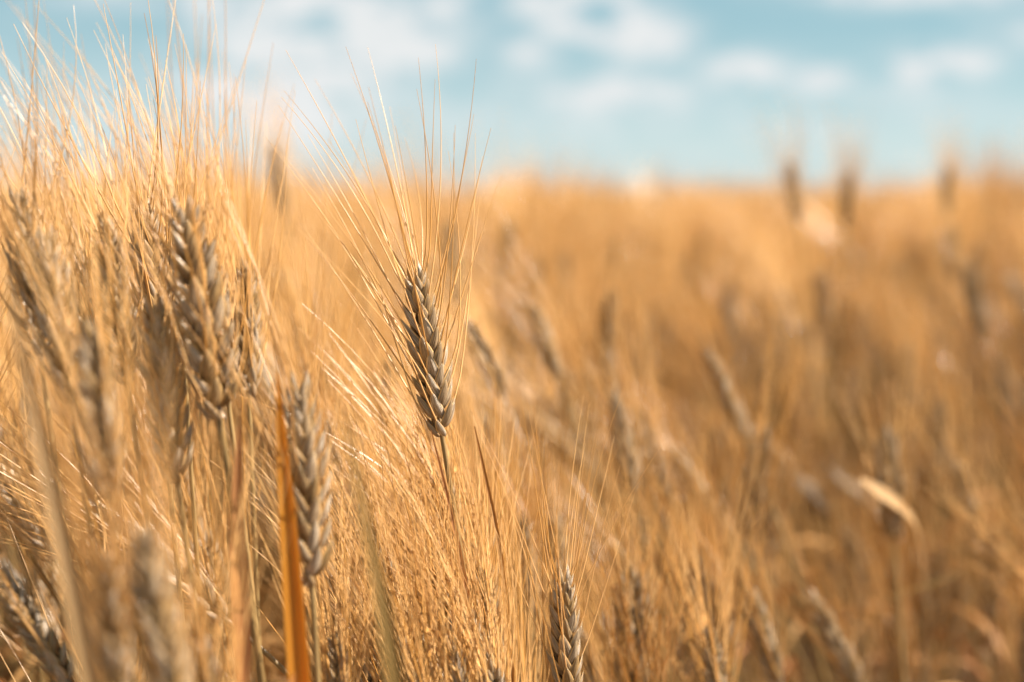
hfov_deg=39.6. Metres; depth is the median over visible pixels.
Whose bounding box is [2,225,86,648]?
barley stalk
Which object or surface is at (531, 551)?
barley stalk
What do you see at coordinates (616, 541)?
barley stalk
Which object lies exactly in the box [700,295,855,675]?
barley stalk
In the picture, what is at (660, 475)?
barley stalk
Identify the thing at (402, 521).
barley stalk
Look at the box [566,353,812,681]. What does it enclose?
barley stalk
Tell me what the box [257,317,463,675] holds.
barley stalk
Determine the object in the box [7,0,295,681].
barley stalk
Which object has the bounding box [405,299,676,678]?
barley stalk
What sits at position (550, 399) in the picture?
barley stalk
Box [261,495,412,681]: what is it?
barley stalk
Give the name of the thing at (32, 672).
barley stalk
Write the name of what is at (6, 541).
barley stalk
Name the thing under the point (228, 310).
barley stalk
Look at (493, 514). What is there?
barley leaf
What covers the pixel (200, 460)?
barley stalk
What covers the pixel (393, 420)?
barley stalk
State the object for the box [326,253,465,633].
barley stalk
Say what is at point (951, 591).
barley stalk
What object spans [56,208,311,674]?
barley stalk
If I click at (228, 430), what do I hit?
barley stalk
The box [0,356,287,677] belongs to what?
barley stalk
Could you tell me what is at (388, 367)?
barley stalk
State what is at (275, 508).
barley stalk
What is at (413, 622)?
barley stalk
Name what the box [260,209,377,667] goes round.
barley stalk
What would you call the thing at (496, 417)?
barley stalk
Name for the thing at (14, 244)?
barley stalk
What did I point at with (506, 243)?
barley stalk
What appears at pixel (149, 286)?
barley stalk
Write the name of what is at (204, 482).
barley stalk
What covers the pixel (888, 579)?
barley stalk
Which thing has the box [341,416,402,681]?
barley leaf
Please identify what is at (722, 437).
barley stalk
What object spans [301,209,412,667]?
barley stalk
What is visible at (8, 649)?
barley stalk
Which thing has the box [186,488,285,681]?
barley stalk
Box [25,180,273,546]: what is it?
barley stalk
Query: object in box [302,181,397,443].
barley stalk
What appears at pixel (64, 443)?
barley stalk
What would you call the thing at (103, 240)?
barley stalk
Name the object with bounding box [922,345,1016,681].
barley stalk
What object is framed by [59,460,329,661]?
barley stalk
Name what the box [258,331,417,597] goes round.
barley stalk
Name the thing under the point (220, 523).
barley stalk
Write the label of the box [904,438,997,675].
barley stalk
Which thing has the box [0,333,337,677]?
barley stalk
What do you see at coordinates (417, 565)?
barley stalk
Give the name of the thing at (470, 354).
barley stalk
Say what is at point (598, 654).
barley stalk
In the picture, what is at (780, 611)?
barley stalk
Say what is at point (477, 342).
barley stalk
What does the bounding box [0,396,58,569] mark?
barley stalk
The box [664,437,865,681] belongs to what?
barley stalk
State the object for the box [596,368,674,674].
barley stalk
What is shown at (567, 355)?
barley stalk
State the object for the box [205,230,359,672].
barley stalk
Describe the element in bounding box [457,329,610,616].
barley stalk
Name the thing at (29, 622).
barley stalk
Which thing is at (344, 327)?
barley stalk
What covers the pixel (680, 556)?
barley stalk
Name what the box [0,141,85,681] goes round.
barley stalk
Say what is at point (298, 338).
barley stalk
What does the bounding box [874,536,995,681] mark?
barley stalk
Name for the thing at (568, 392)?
barley stalk
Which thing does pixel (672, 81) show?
sky
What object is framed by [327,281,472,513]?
barley stalk
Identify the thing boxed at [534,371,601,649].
barley stalk
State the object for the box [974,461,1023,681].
barley stalk
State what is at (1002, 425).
barley stalk
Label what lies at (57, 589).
barley stalk
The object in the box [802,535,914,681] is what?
barley stalk
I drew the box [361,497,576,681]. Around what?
barley stalk
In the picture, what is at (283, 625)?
barley stalk
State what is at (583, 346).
barley stalk
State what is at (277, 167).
barley stalk
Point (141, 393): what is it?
barley stalk
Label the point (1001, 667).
barley stalk
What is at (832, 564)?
barley stalk
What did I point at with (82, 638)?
barley leaf
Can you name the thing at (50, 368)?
barley stalk
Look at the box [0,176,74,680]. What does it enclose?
barley stalk
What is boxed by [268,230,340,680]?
barley stalk
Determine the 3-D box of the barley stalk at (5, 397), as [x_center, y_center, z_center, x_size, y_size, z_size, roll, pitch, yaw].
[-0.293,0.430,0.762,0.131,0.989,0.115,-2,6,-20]
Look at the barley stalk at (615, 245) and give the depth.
1.95 m
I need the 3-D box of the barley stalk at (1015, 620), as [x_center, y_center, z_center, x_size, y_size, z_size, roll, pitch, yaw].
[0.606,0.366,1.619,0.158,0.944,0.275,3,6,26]
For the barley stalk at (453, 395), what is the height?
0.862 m
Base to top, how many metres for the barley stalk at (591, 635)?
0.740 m
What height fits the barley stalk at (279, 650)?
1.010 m
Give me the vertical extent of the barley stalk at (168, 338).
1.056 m
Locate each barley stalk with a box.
[0,0,79,512]
[0,0,97,568]
[0,2,151,530]
[0,58,148,568]
[0,95,158,681]
[0,99,78,423]
[0,117,312,680]
[0,130,82,562]
[0,132,170,676]
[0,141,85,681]
[0,151,72,408]
[0,159,30,681]
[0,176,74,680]
[0,195,76,681]
[0,196,76,659]
[0,198,56,681]
[0,231,79,681]
[0,232,228,631]
[0,240,195,665]
[0,246,53,681]
[0,248,203,681]
[0,256,14,680]
[0,262,160,681]
[0,266,190,681]
[0,281,54,525]
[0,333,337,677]
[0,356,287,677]
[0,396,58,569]
[0,425,73,681]
[0,520,79,676]
[0,522,226,681]
[1,61,211,634]
[1,282,34,681]
[1,668,36,681]
[2,0,215,669]
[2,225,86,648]
[2,274,80,681]
[2,312,233,656]
[6,246,102,681]
[6,542,60,677]
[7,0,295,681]
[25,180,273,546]
[27,221,82,667]
[42,266,227,652]
[43,171,142,617]
[46,343,145,681]
[49,564,75,678]
[52,358,306,681]
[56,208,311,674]
[56,227,231,681]
[58,238,267,677]
[59,255,208,654]
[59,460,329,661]
[64,216,342,647]
[65,145,329,671]
[68,120,276,555]
[68,180,284,675]
[68,285,204,550]
[70,31,236,638]
[77,234,340,673]
[81,116,276,681]
[94,169,233,667]
[96,140,203,617]
[97,70,277,664]
[108,128,340,660]
[109,99,381,681]
[123,206,354,671]
[132,138,272,681]
[132,147,342,654]
[138,65,301,681]
[153,147,268,650]
[155,139,269,670]
[165,212,313,681]
[171,178,278,591]
[184,257,238,637]
[184,424,212,654]
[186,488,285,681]
[188,318,442,676]
[190,405,283,610]
[190,406,367,655]
[193,378,301,678]
[193,442,362,619]
[194,198,272,583]
[194,228,282,644]
[194,392,410,671]
[199,185,527,660]
[202,431,474,681]
[205,200,321,671]
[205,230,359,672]
[208,574,369,681]
[213,404,274,531]
[220,61,328,615]
[222,189,324,679]
[227,217,284,658]
[227,261,351,561]
[229,252,347,402]
[233,229,402,665]
[237,274,478,586]
[237,304,361,667]
[238,304,401,563]
[242,443,427,681]
[243,210,339,625]
[243,414,447,681]
[247,155,384,664]
[252,212,406,681]
[254,372,426,656]
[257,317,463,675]
[258,215,550,679]
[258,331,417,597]
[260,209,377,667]
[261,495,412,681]
[263,231,341,585]
[265,431,510,681]
[266,44,500,676]
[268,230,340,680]
[271,284,385,493]
[271,302,552,657]
[284,223,448,653]
[288,199,376,679]
[290,234,410,626]
[292,136,408,663]
[295,217,428,653]
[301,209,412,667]
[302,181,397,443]
[315,171,464,636]
[315,298,425,569]
[320,421,504,677]
[321,437,523,681]
[321,476,509,681]
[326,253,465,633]
[326,401,500,672]
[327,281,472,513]
[329,371,470,669]
[330,225,466,630]
[340,395,560,676]
[346,386,552,674]
[354,360,437,529]
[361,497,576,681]
[362,152,476,534]
[362,373,461,512]
[363,266,539,681]
[363,301,560,640]
[370,217,613,681]
[370,351,477,636]
[372,102,513,493]
[372,397,539,662]
[376,453,540,681]
[378,226,549,681]
[378,339,516,677]
[397,310,804,681]
[400,436,524,604]
[403,340,474,465]
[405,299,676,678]
[413,281,516,441]
[438,229,616,581]
[441,199,618,577]
[442,314,796,681]
[444,110,565,372]
[448,351,564,681]
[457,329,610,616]
[461,197,651,628]
[463,163,696,616]
[464,163,591,576]
[464,477,591,681]
[465,388,543,668]
[468,374,661,681]
[470,144,612,606]
[472,485,664,665]
[476,427,671,681]
[483,453,625,681]
[502,278,587,630]
[504,414,675,681]
[506,550,683,681]
[509,384,608,657]
[510,432,573,643]
[514,155,683,681]
[514,259,584,673]
[516,506,649,678]
[520,256,669,681]
[520,348,669,666]
[523,567,612,681]
[527,226,610,681]
[528,339,642,681]
[528,545,670,681]
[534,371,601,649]
[545,217,670,532]
[547,305,689,650]
[549,414,685,681]
[552,331,852,681]
[552,462,717,681]
[553,256,701,681]
[557,247,687,678]
[563,380,749,681]
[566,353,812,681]
[573,360,885,681]
[578,377,684,594]
[578,482,674,616]
[582,416,692,672]
[585,161,632,353]
[586,344,806,681]
[592,345,684,654]
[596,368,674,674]
[597,348,658,675]
[606,450,781,681]
[618,230,827,681]
[623,327,694,681]
[639,354,888,679]
[646,416,745,681]
[648,304,793,681]
[648,459,789,681]
[649,542,739,681]
[649,572,724,681]
[655,409,759,681]
[659,440,734,661]
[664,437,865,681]
[678,346,802,681]
[678,366,778,671]
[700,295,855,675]
[700,408,939,681]
[700,439,809,628]
[737,85,827,680]
[737,341,846,681]
[737,592,795,681]
[748,406,992,681]
[766,283,833,681]
[768,340,883,681]
[802,476,871,681]
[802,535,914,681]
[803,435,876,681]
[810,469,923,681]
[817,93,883,677]
[821,304,929,681]
[828,425,927,637]
[849,385,1023,647]
[854,451,943,667]
[857,262,940,681]
[867,309,986,681]
[869,157,1023,681]
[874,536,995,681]
[878,342,1015,681]
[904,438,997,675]
[909,540,1022,659]
[910,103,976,660]
[919,163,973,681]
[921,483,1023,615]
[921,489,1000,681]
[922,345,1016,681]
[927,308,1023,499]
[928,416,1022,681]
[938,271,1023,620]
[970,663,1015,681]
[972,468,1023,607]
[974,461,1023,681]
[982,619,1019,681]
[983,514,1023,655]
[983,570,1023,681]
[1002,535,1023,639]
[1007,430,1023,561]
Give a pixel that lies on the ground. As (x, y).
(807, 653)
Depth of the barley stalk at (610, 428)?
1.39 m
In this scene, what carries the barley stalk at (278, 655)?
on the ground
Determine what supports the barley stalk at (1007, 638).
on the ground
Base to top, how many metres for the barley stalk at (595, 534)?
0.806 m
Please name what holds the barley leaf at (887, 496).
on the ground
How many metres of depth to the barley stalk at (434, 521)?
0.67 m
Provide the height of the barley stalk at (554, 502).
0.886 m
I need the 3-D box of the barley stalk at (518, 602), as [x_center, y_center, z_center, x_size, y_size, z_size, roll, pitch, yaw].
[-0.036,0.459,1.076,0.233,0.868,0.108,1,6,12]
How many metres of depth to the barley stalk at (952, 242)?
1.85 m
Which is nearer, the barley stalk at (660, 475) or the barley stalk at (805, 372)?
the barley stalk at (660, 475)
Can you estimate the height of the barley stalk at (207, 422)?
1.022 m
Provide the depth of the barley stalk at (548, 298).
1.56 m
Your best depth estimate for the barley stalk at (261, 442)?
1.08 m
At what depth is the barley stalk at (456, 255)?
1.34 m
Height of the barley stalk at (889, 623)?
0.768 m
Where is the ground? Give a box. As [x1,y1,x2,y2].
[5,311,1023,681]
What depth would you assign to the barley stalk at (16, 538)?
0.75 m
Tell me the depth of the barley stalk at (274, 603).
1.62 m
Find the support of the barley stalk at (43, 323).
on the ground
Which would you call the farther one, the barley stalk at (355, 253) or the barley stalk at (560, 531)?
the barley stalk at (355, 253)
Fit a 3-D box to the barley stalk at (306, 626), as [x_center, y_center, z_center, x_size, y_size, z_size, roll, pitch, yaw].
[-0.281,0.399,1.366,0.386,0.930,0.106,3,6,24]
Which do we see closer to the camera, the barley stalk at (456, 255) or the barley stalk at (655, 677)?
the barley stalk at (655, 677)
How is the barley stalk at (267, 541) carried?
on the ground
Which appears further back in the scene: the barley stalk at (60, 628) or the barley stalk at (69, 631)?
the barley stalk at (60, 628)
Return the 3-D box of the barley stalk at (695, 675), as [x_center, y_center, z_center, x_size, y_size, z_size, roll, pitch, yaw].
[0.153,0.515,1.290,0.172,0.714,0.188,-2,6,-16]
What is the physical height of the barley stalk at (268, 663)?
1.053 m
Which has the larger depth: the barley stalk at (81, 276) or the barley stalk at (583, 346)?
the barley stalk at (583, 346)
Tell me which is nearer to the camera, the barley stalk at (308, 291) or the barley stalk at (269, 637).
the barley stalk at (269, 637)
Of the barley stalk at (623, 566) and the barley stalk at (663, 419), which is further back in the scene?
the barley stalk at (663, 419)
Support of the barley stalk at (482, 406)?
on the ground
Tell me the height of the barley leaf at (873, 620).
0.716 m
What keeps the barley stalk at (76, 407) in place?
on the ground
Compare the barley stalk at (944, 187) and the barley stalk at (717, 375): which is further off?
the barley stalk at (944, 187)
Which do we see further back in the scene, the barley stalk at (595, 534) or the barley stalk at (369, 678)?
the barley stalk at (595, 534)
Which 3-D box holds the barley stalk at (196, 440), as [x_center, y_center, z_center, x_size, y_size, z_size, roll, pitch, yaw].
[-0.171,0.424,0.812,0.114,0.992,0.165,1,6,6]
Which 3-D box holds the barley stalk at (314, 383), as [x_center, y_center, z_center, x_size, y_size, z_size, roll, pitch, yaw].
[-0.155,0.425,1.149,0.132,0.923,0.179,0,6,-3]
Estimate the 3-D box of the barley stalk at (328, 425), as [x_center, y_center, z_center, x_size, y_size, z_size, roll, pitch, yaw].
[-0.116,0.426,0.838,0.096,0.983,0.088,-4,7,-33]
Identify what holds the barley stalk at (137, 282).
on the ground
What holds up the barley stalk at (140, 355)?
on the ground
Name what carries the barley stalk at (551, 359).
on the ground
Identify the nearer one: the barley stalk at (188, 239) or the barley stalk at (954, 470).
the barley stalk at (188, 239)
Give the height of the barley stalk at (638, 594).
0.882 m
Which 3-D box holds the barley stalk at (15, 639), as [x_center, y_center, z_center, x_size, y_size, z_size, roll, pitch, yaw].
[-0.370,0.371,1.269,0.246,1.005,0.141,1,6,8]
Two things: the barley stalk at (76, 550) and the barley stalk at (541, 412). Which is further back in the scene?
the barley stalk at (541, 412)
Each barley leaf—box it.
[5,271,101,681]
[230,401,250,681]
[276,373,309,681]
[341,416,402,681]
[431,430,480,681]
[474,426,513,681]
[858,566,972,659]
[860,477,933,681]
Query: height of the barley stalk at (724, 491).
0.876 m
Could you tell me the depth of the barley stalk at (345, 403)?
0.98 m
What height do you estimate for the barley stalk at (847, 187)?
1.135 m
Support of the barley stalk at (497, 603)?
on the ground
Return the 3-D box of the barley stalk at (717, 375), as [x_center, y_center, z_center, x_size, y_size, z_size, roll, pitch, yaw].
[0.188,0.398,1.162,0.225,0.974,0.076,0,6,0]
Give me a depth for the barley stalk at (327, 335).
1.40 m
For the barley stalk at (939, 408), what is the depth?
1.44 m
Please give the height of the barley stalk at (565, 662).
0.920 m
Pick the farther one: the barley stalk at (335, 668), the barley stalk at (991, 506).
the barley stalk at (991, 506)
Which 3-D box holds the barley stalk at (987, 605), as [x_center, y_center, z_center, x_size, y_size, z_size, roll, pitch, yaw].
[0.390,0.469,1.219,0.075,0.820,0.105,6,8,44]
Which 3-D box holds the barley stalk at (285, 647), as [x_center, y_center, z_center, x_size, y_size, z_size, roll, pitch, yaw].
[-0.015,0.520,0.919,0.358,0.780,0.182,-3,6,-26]
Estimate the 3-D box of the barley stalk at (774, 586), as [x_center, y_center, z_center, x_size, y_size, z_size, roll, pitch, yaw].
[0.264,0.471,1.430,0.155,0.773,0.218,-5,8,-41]
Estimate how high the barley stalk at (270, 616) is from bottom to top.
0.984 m
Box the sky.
[0,0,1023,194]
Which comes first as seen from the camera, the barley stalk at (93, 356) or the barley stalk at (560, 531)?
the barley stalk at (93, 356)
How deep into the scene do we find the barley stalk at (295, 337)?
1.30 m
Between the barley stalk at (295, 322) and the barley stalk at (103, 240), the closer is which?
the barley stalk at (103, 240)
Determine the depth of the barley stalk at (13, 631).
1.34 m
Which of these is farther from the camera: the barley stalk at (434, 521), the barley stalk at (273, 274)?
the barley stalk at (273, 274)
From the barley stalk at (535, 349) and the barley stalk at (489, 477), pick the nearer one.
the barley stalk at (489, 477)
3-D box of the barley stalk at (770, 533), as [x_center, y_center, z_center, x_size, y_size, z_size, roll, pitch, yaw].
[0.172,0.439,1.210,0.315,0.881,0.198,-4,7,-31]
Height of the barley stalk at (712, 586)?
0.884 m
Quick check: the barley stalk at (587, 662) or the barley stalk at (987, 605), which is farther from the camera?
the barley stalk at (987, 605)
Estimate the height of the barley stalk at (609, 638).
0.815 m
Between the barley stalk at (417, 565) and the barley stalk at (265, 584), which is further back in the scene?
the barley stalk at (265, 584)
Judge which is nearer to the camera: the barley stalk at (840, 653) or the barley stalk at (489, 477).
the barley stalk at (489, 477)
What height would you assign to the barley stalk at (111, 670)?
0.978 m
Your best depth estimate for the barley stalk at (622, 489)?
1.26 m
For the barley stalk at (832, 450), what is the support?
on the ground
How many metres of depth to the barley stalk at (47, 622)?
0.64 m
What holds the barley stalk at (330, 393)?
on the ground
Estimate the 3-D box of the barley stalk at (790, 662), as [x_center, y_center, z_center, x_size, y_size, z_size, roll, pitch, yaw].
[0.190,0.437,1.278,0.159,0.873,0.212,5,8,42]
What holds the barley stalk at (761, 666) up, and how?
on the ground
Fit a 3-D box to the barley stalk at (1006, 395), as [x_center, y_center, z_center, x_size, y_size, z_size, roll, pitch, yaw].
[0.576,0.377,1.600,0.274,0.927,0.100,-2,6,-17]
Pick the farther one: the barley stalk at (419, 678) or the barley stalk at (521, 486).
the barley stalk at (521, 486)
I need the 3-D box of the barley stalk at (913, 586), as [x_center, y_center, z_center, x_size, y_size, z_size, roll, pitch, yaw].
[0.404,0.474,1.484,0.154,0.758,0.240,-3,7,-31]
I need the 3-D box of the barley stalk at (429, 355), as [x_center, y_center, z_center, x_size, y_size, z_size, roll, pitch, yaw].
[-0.050,0.395,0.708,0.133,1.072,0.093,-3,6,-24]
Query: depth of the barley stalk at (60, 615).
1.27 m
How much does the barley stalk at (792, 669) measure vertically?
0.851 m
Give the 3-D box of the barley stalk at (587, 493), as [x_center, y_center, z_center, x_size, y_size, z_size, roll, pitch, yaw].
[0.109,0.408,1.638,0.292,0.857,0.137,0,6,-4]
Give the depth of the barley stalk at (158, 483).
0.74 m
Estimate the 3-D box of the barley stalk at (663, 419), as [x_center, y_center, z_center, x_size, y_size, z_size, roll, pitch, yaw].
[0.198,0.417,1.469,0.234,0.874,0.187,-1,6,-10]
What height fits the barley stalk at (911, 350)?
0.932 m
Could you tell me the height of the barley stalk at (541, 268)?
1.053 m
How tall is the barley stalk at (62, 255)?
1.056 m
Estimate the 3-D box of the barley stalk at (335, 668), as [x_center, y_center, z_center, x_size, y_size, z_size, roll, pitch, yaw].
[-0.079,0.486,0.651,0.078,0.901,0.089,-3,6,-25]
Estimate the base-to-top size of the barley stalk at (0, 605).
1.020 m
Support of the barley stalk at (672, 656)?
on the ground
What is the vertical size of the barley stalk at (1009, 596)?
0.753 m
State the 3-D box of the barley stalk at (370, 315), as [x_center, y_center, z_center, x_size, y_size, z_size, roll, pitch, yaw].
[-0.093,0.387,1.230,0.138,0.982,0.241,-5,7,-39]
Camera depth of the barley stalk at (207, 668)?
0.50 m
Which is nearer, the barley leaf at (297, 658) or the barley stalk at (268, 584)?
the barley leaf at (297, 658)
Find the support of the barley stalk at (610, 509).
on the ground
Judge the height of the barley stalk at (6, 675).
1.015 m
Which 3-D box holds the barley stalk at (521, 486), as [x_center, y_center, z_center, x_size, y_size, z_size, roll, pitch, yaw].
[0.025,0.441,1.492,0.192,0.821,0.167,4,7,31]
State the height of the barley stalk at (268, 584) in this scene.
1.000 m
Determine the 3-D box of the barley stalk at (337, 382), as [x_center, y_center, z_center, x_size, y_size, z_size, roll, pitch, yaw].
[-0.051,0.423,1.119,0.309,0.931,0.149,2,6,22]
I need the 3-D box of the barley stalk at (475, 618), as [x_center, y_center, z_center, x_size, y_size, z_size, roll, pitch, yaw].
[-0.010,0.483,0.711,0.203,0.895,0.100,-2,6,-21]
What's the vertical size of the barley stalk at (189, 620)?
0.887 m
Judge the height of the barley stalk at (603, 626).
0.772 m
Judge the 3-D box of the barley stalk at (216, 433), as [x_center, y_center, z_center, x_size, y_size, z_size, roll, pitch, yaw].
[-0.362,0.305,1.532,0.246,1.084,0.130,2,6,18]
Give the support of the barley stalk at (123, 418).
on the ground
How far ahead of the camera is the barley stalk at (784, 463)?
1.47 m
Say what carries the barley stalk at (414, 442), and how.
on the ground
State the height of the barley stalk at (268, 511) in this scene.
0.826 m
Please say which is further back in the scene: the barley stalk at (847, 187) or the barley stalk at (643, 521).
the barley stalk at (847, 187)
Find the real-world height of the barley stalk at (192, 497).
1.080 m
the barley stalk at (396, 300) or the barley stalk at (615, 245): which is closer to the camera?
the barley stalk at (396, 300)
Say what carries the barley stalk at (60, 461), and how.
on the ground
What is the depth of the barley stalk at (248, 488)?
1.14 m
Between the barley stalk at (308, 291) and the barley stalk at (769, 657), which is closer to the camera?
the barley stalk at (769, 657)
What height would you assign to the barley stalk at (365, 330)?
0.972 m
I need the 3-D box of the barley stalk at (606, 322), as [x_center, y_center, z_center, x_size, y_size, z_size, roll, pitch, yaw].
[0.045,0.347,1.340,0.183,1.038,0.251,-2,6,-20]
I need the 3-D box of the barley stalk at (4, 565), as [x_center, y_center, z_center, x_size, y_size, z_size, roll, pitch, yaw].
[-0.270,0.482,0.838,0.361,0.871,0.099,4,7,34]
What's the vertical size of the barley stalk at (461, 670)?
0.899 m
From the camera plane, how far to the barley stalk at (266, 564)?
1.52 m
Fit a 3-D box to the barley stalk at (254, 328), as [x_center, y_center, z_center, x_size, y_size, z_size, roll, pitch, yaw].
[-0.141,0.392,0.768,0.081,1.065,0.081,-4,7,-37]
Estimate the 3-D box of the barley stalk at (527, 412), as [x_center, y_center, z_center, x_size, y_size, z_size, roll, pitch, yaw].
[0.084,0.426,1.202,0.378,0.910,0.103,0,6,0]
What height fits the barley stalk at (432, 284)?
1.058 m
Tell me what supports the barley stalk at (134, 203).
on the ground
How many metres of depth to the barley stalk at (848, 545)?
1.28 m
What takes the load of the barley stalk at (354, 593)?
on the ground
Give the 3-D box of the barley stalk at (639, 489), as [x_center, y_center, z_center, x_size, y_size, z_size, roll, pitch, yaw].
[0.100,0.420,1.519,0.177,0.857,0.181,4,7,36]
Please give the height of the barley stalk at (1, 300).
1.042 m
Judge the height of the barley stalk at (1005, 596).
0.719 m
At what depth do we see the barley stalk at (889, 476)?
1.07 m
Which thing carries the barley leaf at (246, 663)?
on the ground
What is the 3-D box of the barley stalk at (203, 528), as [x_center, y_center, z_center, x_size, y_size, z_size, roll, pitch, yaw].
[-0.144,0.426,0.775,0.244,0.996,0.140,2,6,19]
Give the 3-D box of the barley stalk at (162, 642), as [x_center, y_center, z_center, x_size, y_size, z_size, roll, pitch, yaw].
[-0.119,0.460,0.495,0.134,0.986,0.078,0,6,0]
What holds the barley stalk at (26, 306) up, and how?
on the ground
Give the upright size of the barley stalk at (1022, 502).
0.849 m
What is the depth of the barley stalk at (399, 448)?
1.07 m
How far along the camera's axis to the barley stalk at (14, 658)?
1.51 m
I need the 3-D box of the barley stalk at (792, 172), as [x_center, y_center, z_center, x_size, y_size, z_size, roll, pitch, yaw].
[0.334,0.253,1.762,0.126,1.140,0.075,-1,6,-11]
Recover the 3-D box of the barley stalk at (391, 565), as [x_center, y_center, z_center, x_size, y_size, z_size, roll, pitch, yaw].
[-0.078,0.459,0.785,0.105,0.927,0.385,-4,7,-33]
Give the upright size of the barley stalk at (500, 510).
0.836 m
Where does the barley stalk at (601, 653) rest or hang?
on the ground
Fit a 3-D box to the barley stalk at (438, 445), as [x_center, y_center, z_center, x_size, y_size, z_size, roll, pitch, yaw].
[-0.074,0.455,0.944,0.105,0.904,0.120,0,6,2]
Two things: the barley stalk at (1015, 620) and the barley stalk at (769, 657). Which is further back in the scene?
the barley stalk at (1015, 620)
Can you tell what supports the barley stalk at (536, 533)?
on the ground
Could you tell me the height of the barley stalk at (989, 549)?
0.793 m
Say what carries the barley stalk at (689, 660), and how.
on the ground
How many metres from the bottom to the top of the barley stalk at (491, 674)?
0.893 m
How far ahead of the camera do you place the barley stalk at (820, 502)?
1.47 m
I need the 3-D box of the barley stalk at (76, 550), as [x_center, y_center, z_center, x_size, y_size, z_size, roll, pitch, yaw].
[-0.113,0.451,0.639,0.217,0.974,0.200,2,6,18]
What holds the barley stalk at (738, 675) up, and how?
on the ground
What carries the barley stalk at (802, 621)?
on the ground
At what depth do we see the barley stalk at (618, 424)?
0.95 m
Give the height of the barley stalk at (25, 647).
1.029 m
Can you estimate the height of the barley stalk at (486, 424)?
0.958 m
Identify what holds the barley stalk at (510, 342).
on the ground
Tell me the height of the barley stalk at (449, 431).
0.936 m
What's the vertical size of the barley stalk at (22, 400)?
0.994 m
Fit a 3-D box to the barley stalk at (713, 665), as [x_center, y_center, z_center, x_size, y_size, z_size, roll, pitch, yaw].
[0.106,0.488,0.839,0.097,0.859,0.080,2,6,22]
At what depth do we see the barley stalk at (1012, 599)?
1.34 m
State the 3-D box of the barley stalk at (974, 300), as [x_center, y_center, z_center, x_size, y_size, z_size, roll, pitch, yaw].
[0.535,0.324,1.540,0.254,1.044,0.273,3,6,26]
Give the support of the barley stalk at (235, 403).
on the ground
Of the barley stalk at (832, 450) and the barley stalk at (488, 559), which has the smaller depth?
the barley stalk at (488, 559)
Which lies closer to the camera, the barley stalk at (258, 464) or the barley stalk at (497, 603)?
the barley stalk at (497, 603)
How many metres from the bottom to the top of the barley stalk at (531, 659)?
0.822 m
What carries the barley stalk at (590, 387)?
on the ground
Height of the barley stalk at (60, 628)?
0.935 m
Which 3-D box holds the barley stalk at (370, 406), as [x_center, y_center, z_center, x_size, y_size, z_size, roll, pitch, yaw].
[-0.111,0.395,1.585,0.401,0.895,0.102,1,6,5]
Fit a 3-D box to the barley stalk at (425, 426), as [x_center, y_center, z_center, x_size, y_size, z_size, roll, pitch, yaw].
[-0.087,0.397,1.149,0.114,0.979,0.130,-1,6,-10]
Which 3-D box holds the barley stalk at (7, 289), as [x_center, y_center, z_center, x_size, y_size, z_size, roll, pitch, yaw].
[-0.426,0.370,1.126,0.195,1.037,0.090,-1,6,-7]
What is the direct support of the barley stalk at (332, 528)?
on the ground
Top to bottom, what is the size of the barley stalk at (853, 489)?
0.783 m
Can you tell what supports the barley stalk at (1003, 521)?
on the ground
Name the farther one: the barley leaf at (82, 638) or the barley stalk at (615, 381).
the barley stalk at (615, 381)
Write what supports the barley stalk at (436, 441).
on the ground
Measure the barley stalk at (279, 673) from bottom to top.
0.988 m
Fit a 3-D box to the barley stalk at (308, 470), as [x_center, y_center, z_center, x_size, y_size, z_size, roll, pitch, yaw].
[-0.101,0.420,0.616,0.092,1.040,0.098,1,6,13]

